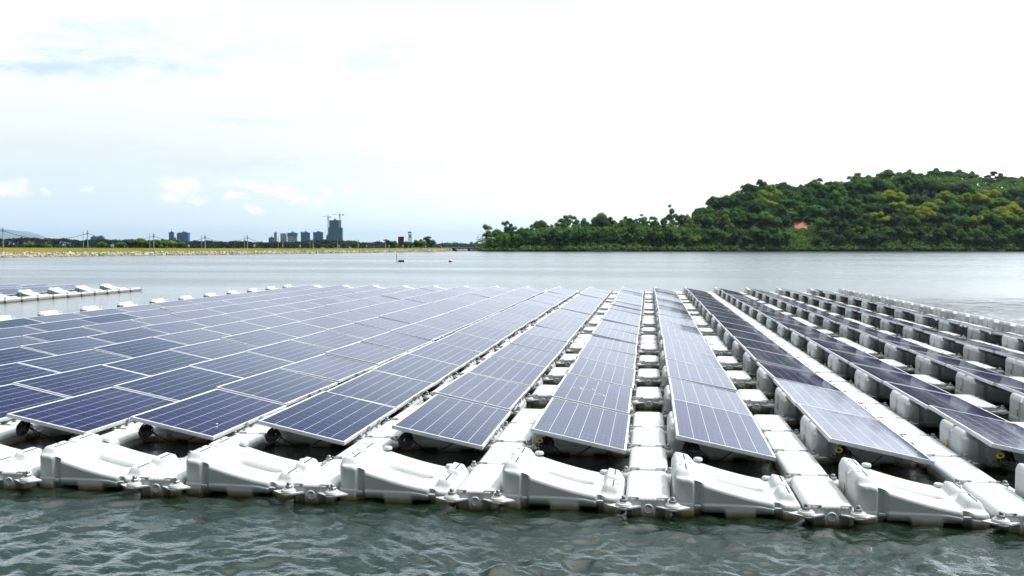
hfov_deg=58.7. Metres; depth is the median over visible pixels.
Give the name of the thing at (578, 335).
walkway float
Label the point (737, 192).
tree
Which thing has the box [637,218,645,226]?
tree
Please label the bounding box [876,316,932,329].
solar panel
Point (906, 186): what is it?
tree
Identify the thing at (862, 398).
walkway float
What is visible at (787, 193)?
tree
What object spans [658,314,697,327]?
solar panel
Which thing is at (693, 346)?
solar panel
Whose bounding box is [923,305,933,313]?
float
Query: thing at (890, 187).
tree
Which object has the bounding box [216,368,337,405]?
solar panel
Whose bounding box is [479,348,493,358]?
float
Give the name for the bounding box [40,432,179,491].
float
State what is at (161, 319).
solar panel
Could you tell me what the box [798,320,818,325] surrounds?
walkway float
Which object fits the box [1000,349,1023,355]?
walkway float
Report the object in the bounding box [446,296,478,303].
solar panel
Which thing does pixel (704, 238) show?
tree
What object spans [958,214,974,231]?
tree
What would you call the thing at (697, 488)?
float
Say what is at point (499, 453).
walkway float
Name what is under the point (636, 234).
tree
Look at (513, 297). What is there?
solar panel
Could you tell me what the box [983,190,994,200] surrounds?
tree
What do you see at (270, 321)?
solar panel
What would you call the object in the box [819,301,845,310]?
float
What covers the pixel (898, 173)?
tree
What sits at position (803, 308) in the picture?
solar panel
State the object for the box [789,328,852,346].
solar panel
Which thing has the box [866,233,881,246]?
tree
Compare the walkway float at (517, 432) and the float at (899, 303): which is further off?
the float at (899, 303)
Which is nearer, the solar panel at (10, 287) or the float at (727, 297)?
the float at (727, 297)
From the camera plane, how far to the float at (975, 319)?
24.94 m
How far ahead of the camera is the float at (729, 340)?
19.79 m
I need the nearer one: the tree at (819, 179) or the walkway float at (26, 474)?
the walkway float at (26, 474)
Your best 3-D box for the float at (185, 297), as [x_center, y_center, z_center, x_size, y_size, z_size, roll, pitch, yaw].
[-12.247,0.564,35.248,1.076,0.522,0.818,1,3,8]
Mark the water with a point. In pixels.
(66, 531)
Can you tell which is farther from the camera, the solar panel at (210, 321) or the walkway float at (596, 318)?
the walkway float at (596, 318)
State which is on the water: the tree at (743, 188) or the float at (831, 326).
the float at (831, 326)
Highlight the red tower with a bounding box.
[398,237,403,244]
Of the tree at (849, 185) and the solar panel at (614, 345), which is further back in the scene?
the tree at (849, 185)
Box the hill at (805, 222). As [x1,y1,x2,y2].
[473,182,1023,250]
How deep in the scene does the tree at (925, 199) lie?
468.10 m
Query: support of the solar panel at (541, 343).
on the main float
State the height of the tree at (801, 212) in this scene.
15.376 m
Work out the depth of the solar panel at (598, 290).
41.12 m
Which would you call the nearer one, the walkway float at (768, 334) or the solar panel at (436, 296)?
the walkway float at (768, 334)
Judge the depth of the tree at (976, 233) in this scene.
440.67 m
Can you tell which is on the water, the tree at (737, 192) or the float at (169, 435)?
the float at (169, 435)
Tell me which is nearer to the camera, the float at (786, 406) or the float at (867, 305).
the float at (786, 406)
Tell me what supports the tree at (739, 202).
on the hill at (805, 222)
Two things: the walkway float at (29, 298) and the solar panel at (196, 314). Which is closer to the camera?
the solar panel at (196, 314)
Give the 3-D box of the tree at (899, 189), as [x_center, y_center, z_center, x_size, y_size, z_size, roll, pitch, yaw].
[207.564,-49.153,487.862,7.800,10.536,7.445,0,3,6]
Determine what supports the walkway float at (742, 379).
on the water
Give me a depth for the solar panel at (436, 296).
35.97 m
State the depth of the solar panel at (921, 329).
21.32 m
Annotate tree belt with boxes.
[0,237,483,247]
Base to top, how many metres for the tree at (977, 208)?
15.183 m
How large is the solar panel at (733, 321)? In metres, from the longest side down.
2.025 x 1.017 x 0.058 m
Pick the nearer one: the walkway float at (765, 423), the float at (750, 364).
the walkway float at (765, 423)
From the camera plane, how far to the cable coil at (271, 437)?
9.86 m
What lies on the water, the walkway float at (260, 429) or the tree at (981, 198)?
the walkway float at (260, 429)
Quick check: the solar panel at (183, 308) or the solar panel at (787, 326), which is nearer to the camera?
the solar panel at (787, 326)
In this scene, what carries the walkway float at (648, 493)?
on the water
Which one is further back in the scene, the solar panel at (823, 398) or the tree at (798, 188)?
the tree at (798, 188)
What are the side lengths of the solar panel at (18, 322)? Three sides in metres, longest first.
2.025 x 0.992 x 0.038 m
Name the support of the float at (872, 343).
on the water
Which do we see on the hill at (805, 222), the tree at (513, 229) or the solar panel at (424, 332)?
the tree at (513, 229)
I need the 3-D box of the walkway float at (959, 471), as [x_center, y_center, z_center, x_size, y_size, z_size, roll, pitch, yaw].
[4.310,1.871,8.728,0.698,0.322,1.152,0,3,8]
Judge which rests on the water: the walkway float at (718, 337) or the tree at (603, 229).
the walkway float at (718, 337)
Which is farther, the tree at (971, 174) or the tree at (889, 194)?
the tree at (971, 174)
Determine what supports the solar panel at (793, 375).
on the float at (766, 382)
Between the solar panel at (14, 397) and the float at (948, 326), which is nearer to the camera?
the solar panel at (14, 397)
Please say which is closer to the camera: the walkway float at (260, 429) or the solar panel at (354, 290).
the walkway float at (260, 429)
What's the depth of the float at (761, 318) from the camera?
25.69 m
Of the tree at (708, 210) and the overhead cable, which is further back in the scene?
the tree at (708, 210)
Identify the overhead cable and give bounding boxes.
[3,230,86,239]
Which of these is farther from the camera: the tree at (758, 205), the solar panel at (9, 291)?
the tree at (758, 205)
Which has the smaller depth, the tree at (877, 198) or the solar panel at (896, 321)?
the solar panel at (896, 321)
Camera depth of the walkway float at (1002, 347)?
18.97 m
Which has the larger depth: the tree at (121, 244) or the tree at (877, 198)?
the tree at (877, 198)
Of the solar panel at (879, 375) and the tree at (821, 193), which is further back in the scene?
the tree at (821, 193)
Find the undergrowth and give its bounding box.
[475,173,1023,250]
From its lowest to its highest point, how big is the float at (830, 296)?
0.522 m
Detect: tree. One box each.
[24,241,34,247]
[34,243,45,247]
[96,241,106,247]
[115,241,125,247]
[124,239,134,247]
[132,238,147,247]
[143,240,151,247]
[151,239,162,247]
[160,238,168,247]
[166,240,174,247]
[174,240,184,247]
[349,241,357,246]
[387,241,395,247]
[404,241,409,247]
[417,239,426,247]
[423,236,431,247]
[428,240,436,247]
[482,224,492,239]
[486,234,493,248]
[491,229,504,237]
[493,236,501,246]
[501,220,512,233]
[502,232,508,244]
[509,226,517,238]
[510,234,516,247]
[514,227,523,234]
[521,227,532,242]
[532,220,547,229]
[537,233,543,244]
[542,232,549,243]
[549,229,556,243]
[555,234,564,247]
[557,214,572,225]
[561,230,571,244]
[570,216,579,224]
[573,229,583,241]
[580,220,591,228]
[582,225,588,242]
[591,212,605,222]
[593,215,609,227]
[593,231,602,242]
[599,227,610,240]
[608,217,616,226]
[609,227,616,240]
[614,219,626,229]
[623,229,629,242]
[626,218,635,228]
[627,223,636,238]
[634,228,643,243]
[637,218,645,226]
[639,214,647,223]
[643,232,648,242]
[647,226,658,246]
[649,216,659,228]
[656,233,665,244]
[660,219,665,231]
[665,228,674,242]
[666,204,677,222]
[673,233,681,243]
[675,214,685,226]
[680,231,686,240]
[686,238,693,245]
[689,214,707,232]
[689,235,701,245]
[691,210,706,216]
[692,207,706,213]
[700,235,711,244]
[703,206,714,213]
[703,213,721,228]
[705,225,720,240]
[706,196,715,205]
[710,200,723,210]
[710,212,721,225]
[715,231,726,241]
[716,209,734,231]
[717,195,736,209]
[717,207,733,216]
[723,233,734,243]
[729,190,739,196]
[730,208,744,218]
[730,215,745,228]
[730,228,743,244]
[733,198,746,208]
[735,193,747,201]
[740,183,754,192]
[740,212,756,228]
[741,207,755,212]
[741,236,752,244]
[744,185,758,191]
[744,191,760,200]
[747,199,767,213]
[748,226,759,239]
[752,211,774,230]
[753,194,769,211]
[755,186,768,191]
[755,229,770,243]
[756,178,767,187]
[758,190,772,198]
[764,209,777,221]
[765,200,778,207]
[766,183,778,192]
[766,235,774,243]
[768,203,786,216]
[768,217,781,230]
[771,189,782,200]
[771,234,784,246]
[774,183,794,191]
[774,195,788,208]
[778,189,795,207]
[779,213,791,228]
[781,208,797,222]
[781,231,793,243]
[785,195,801,210]
[793,185,805,190]
[794,191,804,201]
[794,202,812,220]
[799,187,818,197]
[802,193,812,205]
[804,179,822,197]
[805,204,825,220]
[811,237,823,245]
[812,197,825,208]
[813,217,829,232]
[815,188,828,199]
[816,177,823,185]
[818,231,830,241]
[819,199,834,213]
[820,212,832,220]
[821,185,834,196]
[826,193,835,200]
[827,206,846,220]
[827,219,838,229]
[827,231,838,240]
[828,181,842,191]
[831,186,848,199]
[831,191,846,207]
[832,216,848,234]
[834,235,846,245]
[843,205,862,227]
[843,230,854,240]
[844,181,860,192]
[844,198,856,206]
[847,172,862,180]
[848,190,858,198]
[851,234,862,242]
[853,179,873,194]
[853,194,870,206]
[853,213,873,234]
[854,199,867,217]
[860,235,870,244]
[864,203,882,217]
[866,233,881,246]
[867,191,886,204]
[868,178,887,193]
[869,211,883,226]
[879,169,895,180]
[879,182,895,192]
[879,216,893,229]
[879,234,887,242]
[880,190,898,203]
[881,203,893,216]
[885,201,905,216]
[885,228,897,238]
[887,209,909,226]
[888,176,904,188]
[892,191,908,207]
[892,225,905,238]
[893,186,906,192]
[894,171,905,184]
[896,175,914,186]
[900,205,913,216]
[901,228,913,239]
[902,180,916,194]
[902,215,920,230]
[904,169,915,176]
[906,194,921,206]
[909,206,922,217]
[909,231,918,239]
[910,179,930,195]
[913,207,936,226]
[914,175,924,180]
[915,196,934,204]
[915,227,926,240]
[919,201,938,219]
[922,179,942,198]
[925,232,935,243]
[926,167,942,180]
[930,212,946,228]
[932,199,944,210]
[932,228,946,242]
[934,205,953,216]
[936,182,951,192]
[936,190,953,204]
[938,170,956,182]
[940,216,953,225]
[942,200,964,220]
[942,224,958,238]
[946,184,956,195]
[950,213,963,227]
[952,195,963,204]
[953,182,973,195]
[954,169,967,178]
[954,229,967,242]
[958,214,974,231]
[959,193,974,206]
[959,207,976,216]
[962,236,974,245]
[965,171,979,183]
[967,187,984,193]
[968,228,984,242]
[969,192,990,205]
[970,205,989,220]
[970,215,983,228]
[977,209,997,226]
[978,236,992,246]
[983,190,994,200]
[983,198,997,209]
[984,174,995,184]
[986,229,998,243]
[989,197,1010,207]
[989,218,1006,231]
[990,171,1008,187]
[990,189,1001,198]
[991,206,1008,215]
[994,211,1019,228]
[998,190,1011,198]
[998,234,1007,245]
[1003,225,1017,243]
[1005,176,1017,187]
[1006,188,1022,201]
[1006,204,1023,223]
[1013,228,1023,242]
[1016,200,1023,210]
[1017,214,1023,227]
[1019,187,1023,200]
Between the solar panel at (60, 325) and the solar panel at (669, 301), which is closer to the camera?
the solar panel at (60, 325)
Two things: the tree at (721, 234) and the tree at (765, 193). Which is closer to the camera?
the tree at (721, 234)
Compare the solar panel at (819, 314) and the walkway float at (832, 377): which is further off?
the solar panel at (819, 314)
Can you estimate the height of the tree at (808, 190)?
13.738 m
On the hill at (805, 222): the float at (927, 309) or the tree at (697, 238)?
the tree at (697, 238)
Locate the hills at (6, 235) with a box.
[0,228,70,246]
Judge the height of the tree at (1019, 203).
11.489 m
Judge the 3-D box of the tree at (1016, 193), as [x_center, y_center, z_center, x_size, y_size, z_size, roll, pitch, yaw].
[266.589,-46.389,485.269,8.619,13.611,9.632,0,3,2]
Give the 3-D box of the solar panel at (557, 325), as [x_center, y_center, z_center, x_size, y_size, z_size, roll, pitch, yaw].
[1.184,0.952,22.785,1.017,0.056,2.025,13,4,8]
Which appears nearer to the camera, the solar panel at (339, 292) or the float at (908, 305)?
the float at (908, 305)
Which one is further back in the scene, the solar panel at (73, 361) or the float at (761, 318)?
the float at (761, 318)
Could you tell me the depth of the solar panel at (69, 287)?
43.89 m
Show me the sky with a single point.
(218, 120)
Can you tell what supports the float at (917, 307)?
on the water
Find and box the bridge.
[448,247,481,250]
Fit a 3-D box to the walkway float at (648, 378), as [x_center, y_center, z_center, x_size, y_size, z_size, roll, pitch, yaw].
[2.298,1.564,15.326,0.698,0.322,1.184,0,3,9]
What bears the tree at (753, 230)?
on the hill at (805, 222)
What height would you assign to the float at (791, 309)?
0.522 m
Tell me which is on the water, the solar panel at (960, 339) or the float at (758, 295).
the float at (758, 295)
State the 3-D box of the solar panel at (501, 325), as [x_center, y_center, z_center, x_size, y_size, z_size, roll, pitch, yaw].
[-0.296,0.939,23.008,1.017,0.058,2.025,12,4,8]
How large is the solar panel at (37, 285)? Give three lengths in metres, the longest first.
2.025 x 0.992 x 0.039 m
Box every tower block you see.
[169,228,173,239]
[177,232,189,245]
[280,233,286,241]
[287,230,297,241]
[301,229,309,246]
[313,231,322,239]
[328,219,342,246]
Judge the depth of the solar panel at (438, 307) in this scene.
29.51 m
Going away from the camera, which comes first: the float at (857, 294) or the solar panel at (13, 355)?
the solar panel at (13, 355)
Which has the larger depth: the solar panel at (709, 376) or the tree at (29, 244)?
the tree at (29, 244)
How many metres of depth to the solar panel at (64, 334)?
20.18 m
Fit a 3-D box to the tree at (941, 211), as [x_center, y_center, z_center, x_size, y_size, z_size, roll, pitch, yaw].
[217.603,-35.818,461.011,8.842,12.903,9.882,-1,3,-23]
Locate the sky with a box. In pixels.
[0,0,1023,246]
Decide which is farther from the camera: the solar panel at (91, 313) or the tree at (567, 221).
the tree at (567, 221)
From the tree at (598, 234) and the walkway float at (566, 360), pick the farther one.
the tree at (598, 234)
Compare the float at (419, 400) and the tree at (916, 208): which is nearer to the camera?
the float at (419, 400)
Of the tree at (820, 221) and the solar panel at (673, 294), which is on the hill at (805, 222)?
the tree at (820, 221)
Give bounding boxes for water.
[0,251,1023,575]
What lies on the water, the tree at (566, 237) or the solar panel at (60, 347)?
the solar panel at (60, 347)
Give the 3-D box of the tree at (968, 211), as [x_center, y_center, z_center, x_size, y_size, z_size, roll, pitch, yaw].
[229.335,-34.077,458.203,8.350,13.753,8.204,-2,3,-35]
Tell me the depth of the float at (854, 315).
27.29 m
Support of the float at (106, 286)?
on the water
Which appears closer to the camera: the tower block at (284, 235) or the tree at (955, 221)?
the tree at (955, 221)
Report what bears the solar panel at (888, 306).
on the float at (883, 309)
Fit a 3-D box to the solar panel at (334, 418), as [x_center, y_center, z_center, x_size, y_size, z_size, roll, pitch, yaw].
[-2.098,1.504,10.756,1.017,0.056,2.025,12,5,8]
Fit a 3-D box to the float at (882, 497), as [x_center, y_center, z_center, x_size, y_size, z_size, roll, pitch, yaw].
[3.427,1.812,7.838,1.077,0.523,0.818,0,3,9]
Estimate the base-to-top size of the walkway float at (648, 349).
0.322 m
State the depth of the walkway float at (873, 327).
24.14 m
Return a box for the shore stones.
[0,249,472,256]
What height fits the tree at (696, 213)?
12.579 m
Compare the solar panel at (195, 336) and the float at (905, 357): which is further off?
the solar panel at (195, 336)
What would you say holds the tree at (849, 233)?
on the hill at (805, 222)
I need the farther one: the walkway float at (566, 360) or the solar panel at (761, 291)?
the solar panel at (761, 291)
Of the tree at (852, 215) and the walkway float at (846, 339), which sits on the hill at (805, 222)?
the tree at (852, 215)
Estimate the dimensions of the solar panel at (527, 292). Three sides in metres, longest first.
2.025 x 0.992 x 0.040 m
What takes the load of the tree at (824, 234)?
on the hill at (805, 222)
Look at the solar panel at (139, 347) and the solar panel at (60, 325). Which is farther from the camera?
the solar panel at (60, 325)
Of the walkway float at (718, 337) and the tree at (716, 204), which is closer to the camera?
the walkway float at (718, 337)
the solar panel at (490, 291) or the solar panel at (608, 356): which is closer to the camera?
the solar panel at (608, 356)
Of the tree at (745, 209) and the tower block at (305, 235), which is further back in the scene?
the tower block at (305, 235)
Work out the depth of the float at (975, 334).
20.92 m
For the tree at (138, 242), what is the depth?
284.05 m
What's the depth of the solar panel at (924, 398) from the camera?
11.63 m
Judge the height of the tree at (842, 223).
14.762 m
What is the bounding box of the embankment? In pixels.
[0,248,451,256]
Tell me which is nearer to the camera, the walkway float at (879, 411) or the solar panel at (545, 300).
the walkway float at (879, 411)
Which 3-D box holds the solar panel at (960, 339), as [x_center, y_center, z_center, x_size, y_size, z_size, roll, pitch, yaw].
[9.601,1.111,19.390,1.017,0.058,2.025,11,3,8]
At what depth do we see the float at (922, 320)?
25.01 m
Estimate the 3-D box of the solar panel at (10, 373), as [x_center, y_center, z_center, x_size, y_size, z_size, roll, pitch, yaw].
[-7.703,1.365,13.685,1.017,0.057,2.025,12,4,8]
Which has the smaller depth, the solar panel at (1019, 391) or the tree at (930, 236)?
the solar panel at (1019, 391)
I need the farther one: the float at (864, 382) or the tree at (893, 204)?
the tree at (893, 204)
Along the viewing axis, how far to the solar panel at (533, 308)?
29.16 m
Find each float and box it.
[0,294,16,298]
[0,315,14,320]
[0,419,19,424]
[0,420,41,438]
[0,425,33,445]
[0,444,41,469]
[0,457,41,488]
[2,297,23,302]
[15,296,38,300]
[17,289,48,296]
[29,294,55,299]
[38,310,61,315]
[40,421,137,437]
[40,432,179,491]
[47,287,75,294]
[51,293,69,297]
[59,292,83,296]
[73,291,96,295]
[75,285,101,291]
[80,305,101,311]
[86,290,108,294]
[100,284,124,289]
[100,429,146,448]
[106,289,120,293]
[111,422,155,442]
[117,301,136,307]
[118,288,131,292]
[120,457,190,497]
[127,287,142,291]
[150,298,166,303]
[155,421,257,442]
[178,295,192,299]
[178,434,269,459]
[186,436,320,497]
[204,293,217,296]
[227,290,239,294]
[230,424,280,446]
[247,288,259,292]
[266,286,277,289]
[273,459,347,503]
[276,424,380,446]
[282,284,293,287]
[286,393,317,407]
[318,438,398,465]
[329,374,361,388]
[340,441,468,504]
[349,420,400,450]
[380,403,418,425]
[394,395,423,413]
[401,405,502,452]
[422,381,449,399]
[428,376,452,390]
[436,464,514,510]
[453,364,476,378]
[456,360,476,372]
[466,442,525,472]
[476,351,494,363]
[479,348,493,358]
[484,423,538,450]
[494,342,509,350]
[499,337,515,344]
[501,406,541,430]
[502,446,625,513]
[508,398,526,417]
[509,332,521,338]
[521,325,532,332]
[525,383,556,406]
[527,377,542,392]
[532,409,629,456]
[542,366,568,384]
[543,362,555,374]
[554,352,577,366]
[564,343,584,353]
[565,364,634,395]
[567,338,588,346]
[572,333,590,341]
[579,326,595,333]
[585,317,600,322]
[585,320,599,326]
[590,314,603,319]
[594,309,605,314]
[598,306,608,309]
[607,470,689,518]
[621,447,670,479]
[626,427,680,455]
[628,409,667,434]
[631,385,663,409]
[634,367,661,386]
[636,354,659,369]
[637,339,658,347]
[638,334,657,342]
[638,344,658,355]
[639,326,656,334]
[640,318,656,322]
[640,321,656,327]
[641,310,654,315]
[641,315,655,319]
[642,307,654,310]
[643,299,653,302]
[658,330,661,342]
[659,340,663,353]
[660,351,665,375]
[661,366,668,395]
[663,385,671,421]
[666,411,768,461]
[670,452,800,520]
[686,307,697,310]
[688,311,701,315]
[692,315,705,320]
[694,319,709,323]
[695,322,710,327]
[698,303,702,312]
[698,327,716,335]
[702,307,706,317]
[703,335,723,342]
[706,312,711,323]
[707,340,731,348]
[710,345,731,356]
[711,317,718,329]
[715,355,742,370]
[716,324,725,339]
[724,332,734,350]
[725,294,730,301]
[726,369,756,388]
[730,297,735,304]
[732,341,745,362]
[736,300,742,308]
[737,388,774,412]
[741,316,756,320]
[742,303,749,313]
[742,352,758,378]
[745,319,765,324]
[749,308,757,317]
[749,322,765,326]
[751,412,799,438]
[754,325,775,331]
[755,292,762,298]
[756,367,777,398]
[757,312,766,325]
[758,329,776,333]
[762,294,769,302]
[763,332,787,339]
[763,431,826,463]
[766,318,778,332]
[769,297,777,305]
[769,337,790,342]
[773,308,785,311]
[774,341,803,349]
[774,387,803,425]
[775,451,837,488]
[776,288,782,293]
[777,300,786,309]
[777,324,791,340]
[781,312,796,316]
[781,346,806,353]
[782,290,798,296]
[786,304,809,315]
[788,351,821,361]
[788,476,876,528]
[790,292,808,299]
[791,332,808,351]
[792,316,807,320]
[797,308,821,320]
[797,358,827,367]
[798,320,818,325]
[799,295,818,302]
[800,415,916,467]
[804,323,822,328]
[806,364,845,376]
[807,288,825,294]
[807,341,829,364]
[808,297,831,306]
[809,313,824,326]
[816,290,835,296]
[816,308,830,312]
[816,373,853,385]
[817,329,838,336]
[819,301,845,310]
[823,319,839,333]
[825,292,847,300]
[828,354,856,380]
[830,312,844,317]
[830,382,876,397]
[831,304,861,315]
[833,336,858,343]
[836,295,861,303]
[838,457,990,528]
[839,325,860,341]
[845,308,880,320]
[845,392,889,408]
[846,342,875,350]
[848,298,876,306]
[849,290,854,295]
[854,370,892,401]
[855,291,861,297]
[855,347,883,358]
[859,333,885,353]
[860,404,918,424]
[861,293,866,298]
[861,301,894,311]
[861,313,901,327]
[862,324,879,329]
[867,294,896,300]
[874,295,902,302]
[877,305,915,316]
[877,313,893,317]
[877,330,902,337]
[878,418,938,441]
[879,358,914,373]
[880,319,930,335]
[881,296,911,303]
[884,343,916,366]
[888,298,895,305]
[890,390,944,429]
[894,309,936,321]
[896,300,930,307]
[902,338,927,343]
[903,326,954,344]
[903,435,979,469]
[904,302,913,309]
[910,373,954,391]
[913,303,946,312]
[915,314,960,329]
[915,343,942,348]
[915,355,957,383]
[917,324,937,330]
[920,456,1014,492]
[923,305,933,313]
[926,330,966,338]
[928,348,962,358]
[930,334,992,355]
[933,307,970,316]
[938,320,990,336]
[939,419,1023,470]
[944,310,986,319]
[952,393,1008,415]
[955,372,1011,404]
[956,312,998,322]
[962,482,1023,535]
[963,344,1006,368]
[967,327,1023,345]
[967,360,1004,373]
[969,314,1015,325]
[973,339,997,344]
[983,317,1021,329]
[988,345,1018,354]
[991,331,1023,336]
[998,320,1015,332]
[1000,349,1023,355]
[1002,335,1023,351]
[1005,357,1023,376]
[1009,393,1023,421]
[1010,377,1023,381]
[1011,422,1023,426]
[1015,324,1023,334]
[1015,463,1023,498]
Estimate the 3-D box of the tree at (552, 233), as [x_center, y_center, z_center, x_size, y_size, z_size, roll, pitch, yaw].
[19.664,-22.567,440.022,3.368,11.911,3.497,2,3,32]
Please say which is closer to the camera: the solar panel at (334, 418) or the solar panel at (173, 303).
the solar panel at (334, 418)
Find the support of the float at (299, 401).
on the water
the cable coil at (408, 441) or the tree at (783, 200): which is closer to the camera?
the cable coil at (408, 441)
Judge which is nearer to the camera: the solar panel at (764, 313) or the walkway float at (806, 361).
the walkway float at (806, 361)
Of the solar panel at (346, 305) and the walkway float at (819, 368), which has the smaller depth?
the walkway float at (819, 368)
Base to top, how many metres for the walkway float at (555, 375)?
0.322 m
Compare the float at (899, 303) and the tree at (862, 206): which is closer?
the float at (899, 303)
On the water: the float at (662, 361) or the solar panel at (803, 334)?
the float at (662, 361)
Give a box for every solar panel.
[0,284,21,286]
[0,286,22,288]
[0,288,20,294]
[0,318,42,328]
[0,326,45,338]
[0,336,44,349]
[0,347,54,364]
[0,362,58,385]
[0,384,67,421]
[6,387,175,434]
[12,364,147,397]
[16,286,49,292]
[17,349,129,372]
[18,284,50,287]
[19,337,113,354]
[22,327,104,341]
[24,319,97,331]
[25,313,87,322]
[45,284,75,290]
[74,308,129,316]
[78,313,139,323]
[81,320,149,332]
[86,327,166,343]
[93,337,185,357]
[103,350,211,375]
[113,366,242,401]
[117,304,161,311]
[124,308,175,317]
[130,314,190,324]
[130,389,286,439]
[140,320,208,333]
[151,300,196,306]
[154,328,230,344]
[160,304,205,311]
[168,339,257,358]
[171,309,225,318]
[184,297,220,302]
[185,315,243,326]
[188,351,293,377]
[193,301,234,307]
[201,321,267,334]
[206,304,254,312]
[209,294,244,299]
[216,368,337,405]
[220,329,297,346]
[221,297,262,303]
[221,309,274,319]
[236,292,266,296]
[238,301,279,308]
[241,315,297,327]
[246,340,331,362]
[249,294,284,300]
[254,305,300,313]
[256,289,285,293]
[258,391,396,444]
[264,322,326,337]
[266,297,301,304]
[271,292,302,296]
[275,310,324,320]
[277,287,304,291]
[279,354,377,382]
[283,301,322,309]
[287,295,319,300]
[291,289,319,294]
[291,331,363,349]
[295,285,318,289]
[298,316,354,328]
[304,306,348,314]
[305,297,341,305]
[306,292,338,297]
[309,287,333,291]
[325,285,349,289]
[325,295,358,301]
[325,302,366,309]
[325,311,376,321]
[325,323,388,338]
[325,341,407,365]
[327,290,352,294]
[327,370,433,409]
[341,288,369,292]
[344,292,374,298]
[347,298,383,305]
[349,306,395,316]
[355,285,382,289]
[355,317,409,330]
[361,331,431,352]
[362,290,388,295]
[366,295,399,302]
[371,302,410,310]
[372,353,460,385]
[377,288,399,292]
[379,311,428,323]
[381,293,412,299]
[389,286,411,290]
[390,323,451,340]
[391,299,426,306]
[392,394,510,449]
[395,290,424,295]
[399,306,444,317]
[404,295,438,302]
[408,341,481,367]
[410,288,435,293]
[414,317,467,332]
[418,302,457,312]
[420,286,445,291]
[420,292,449,299]
[433,290,461,296]
[434,299,469,307]
[434,312,482,325]
[435,372,530,410]
[436,332,498,353]
[444,288,467,293]
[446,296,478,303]
[449,307,493,319]
[454,286,476,291]
[456,324,512,342]
[458,293,487,300]
[464,303,504,313]
[468,291,496,297]
[468,356,546,387]
[474,318,523,332]
[476,299,512,308]
[477,288,504,294]
[487,287,511,292]
[488,296,520,305]
[488,312,533,325]
[491,343,558,367]
[497,293,527,301]
[502,307,542,320]
[506,291,533,298]
[510,332,567,354]
[513,289,539,296]
[513,303,548,313]
[519,287,544,293]
[522,300,555,309]
[524,325,574,341]
[529,296,560,305]
[531,397,630,453]
[534,318,580,333]
[536,294,565,301]
[542,291,569,298]
[545,312,585,326]
[548,289,573,296]
[551,374,632,414]
[553,287,577,293]
[554,308,590,320]
[560,304,594,314]
[566,300,598,309]
[567,357,636,389]
[572,297,600,306]
[576,294,603,302]
[577,344,636,368]
[580,291,606,299]
[585,289,608,295]
[586,335,637,354]
[587,287,610,293]
[592,326,638,343]
[598,319,639,335]
[602,313,640,326]
[606,308,641,320]
[609,305,641,314]
[612,301,641,310]
[614,297,642,305]
[617,294,642,301]
[618,292,642,298]
[619,290,642,296]
[621,287,643,293]
[654,288,676,293]
[654,290,678,296]
[655,292,679,298]
[656,294,682,302]
[656,298,683,305]
[657,301,687,310]
[657,304,689,314]
[658,309,693,320]
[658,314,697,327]
[659,320,701,334]
[660,326,706,343]
[662,335,715,356]
[663,345,723,369]
[665,359,736,391]
[668,377,752,415]
[671,398,775,460]
[686,288,708,293]
[688,290,713,296]
[690,292,717,299]
[692,295,720,302]
[695,298,724,305]
[699,301,731,310]
[702,305,738,315]
[706,309,744,320]
[712,314,755,327]
[717,288,741,293]
[717,320,765,335]
[721,290,747,296]
[724,327,778,345]
[725,293,753,299]
[730,295,761,303]
[733,336,795,357]
[735,298,767,306]
[742,302,778,311]
[743,346,815,373]
[748,305,786,315]
[749,288,775,294]
[755,290,784,297]
[756,310,801,322]
[756,362,844,392]
[761,293,793,300]
[765,315,814,328]
[768,296,802,303]
[773,378,879,420]
[776,299,813,307]
[776,321,829,336]
[785,302,823,311]
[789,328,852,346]
[795,306,834,315]
[796,403,934,464]
[806,296,841,303]
[806,337,877,358]
[807,310,852,321]
[817,299,847,305]
[820,315,873,329]
[824,348,909,374]
[829,302,869,311]
[836,322,894,336]
[842,306,890,317]
[849,363,953,395]
[855,329,925,347]
[858,311,905,321]
[873,303,919,312]
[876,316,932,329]
[879,339,963,360]
[883,381,1010,422]
[890,307,940,317]
[897,323,964,338]
[908,349,1006,376]
[910,312,969,324]
[924,331,1004,349]
[928,405,1023,453]
[933,317,983,327]
[946,364,1023,388]
[955,340,1023,356]
[960,323,1023,336]
[994,331,1023,339]
[995,351,1023,361]
[997,384,1023,395]
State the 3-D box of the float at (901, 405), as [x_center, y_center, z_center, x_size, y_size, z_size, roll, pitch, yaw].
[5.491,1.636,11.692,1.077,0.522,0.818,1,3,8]
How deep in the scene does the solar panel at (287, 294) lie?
36.86 m
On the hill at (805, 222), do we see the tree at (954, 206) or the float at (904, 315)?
the tree at (954, 206)
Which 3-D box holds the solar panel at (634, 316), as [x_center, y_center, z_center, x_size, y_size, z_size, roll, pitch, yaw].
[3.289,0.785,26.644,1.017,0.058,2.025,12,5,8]
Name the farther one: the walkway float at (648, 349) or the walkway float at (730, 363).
the walkway float at (648, 349)
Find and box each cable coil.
[16,421,74,438]
[138,424,195,442]
[264,428,320,446]
[397,432,452,451]
[535,436,590,455]
[680,441,731,460]
[832,445,881,464]
[992,450,1018,470]
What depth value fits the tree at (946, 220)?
451.80 m
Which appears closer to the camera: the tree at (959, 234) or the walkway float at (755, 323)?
the walkway float at (755, 323)
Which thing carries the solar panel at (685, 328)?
on the main float
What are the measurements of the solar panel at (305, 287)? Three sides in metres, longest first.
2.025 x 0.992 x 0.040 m
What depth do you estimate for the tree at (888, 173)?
535.23 m
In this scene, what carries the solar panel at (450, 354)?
on the float at (471, 364)
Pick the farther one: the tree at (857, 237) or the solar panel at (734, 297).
the tree at (857, 237)
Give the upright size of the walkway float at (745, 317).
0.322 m
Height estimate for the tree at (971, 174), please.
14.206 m
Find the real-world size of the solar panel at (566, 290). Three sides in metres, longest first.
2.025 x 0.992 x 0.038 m
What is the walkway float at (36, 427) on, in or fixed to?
on the water

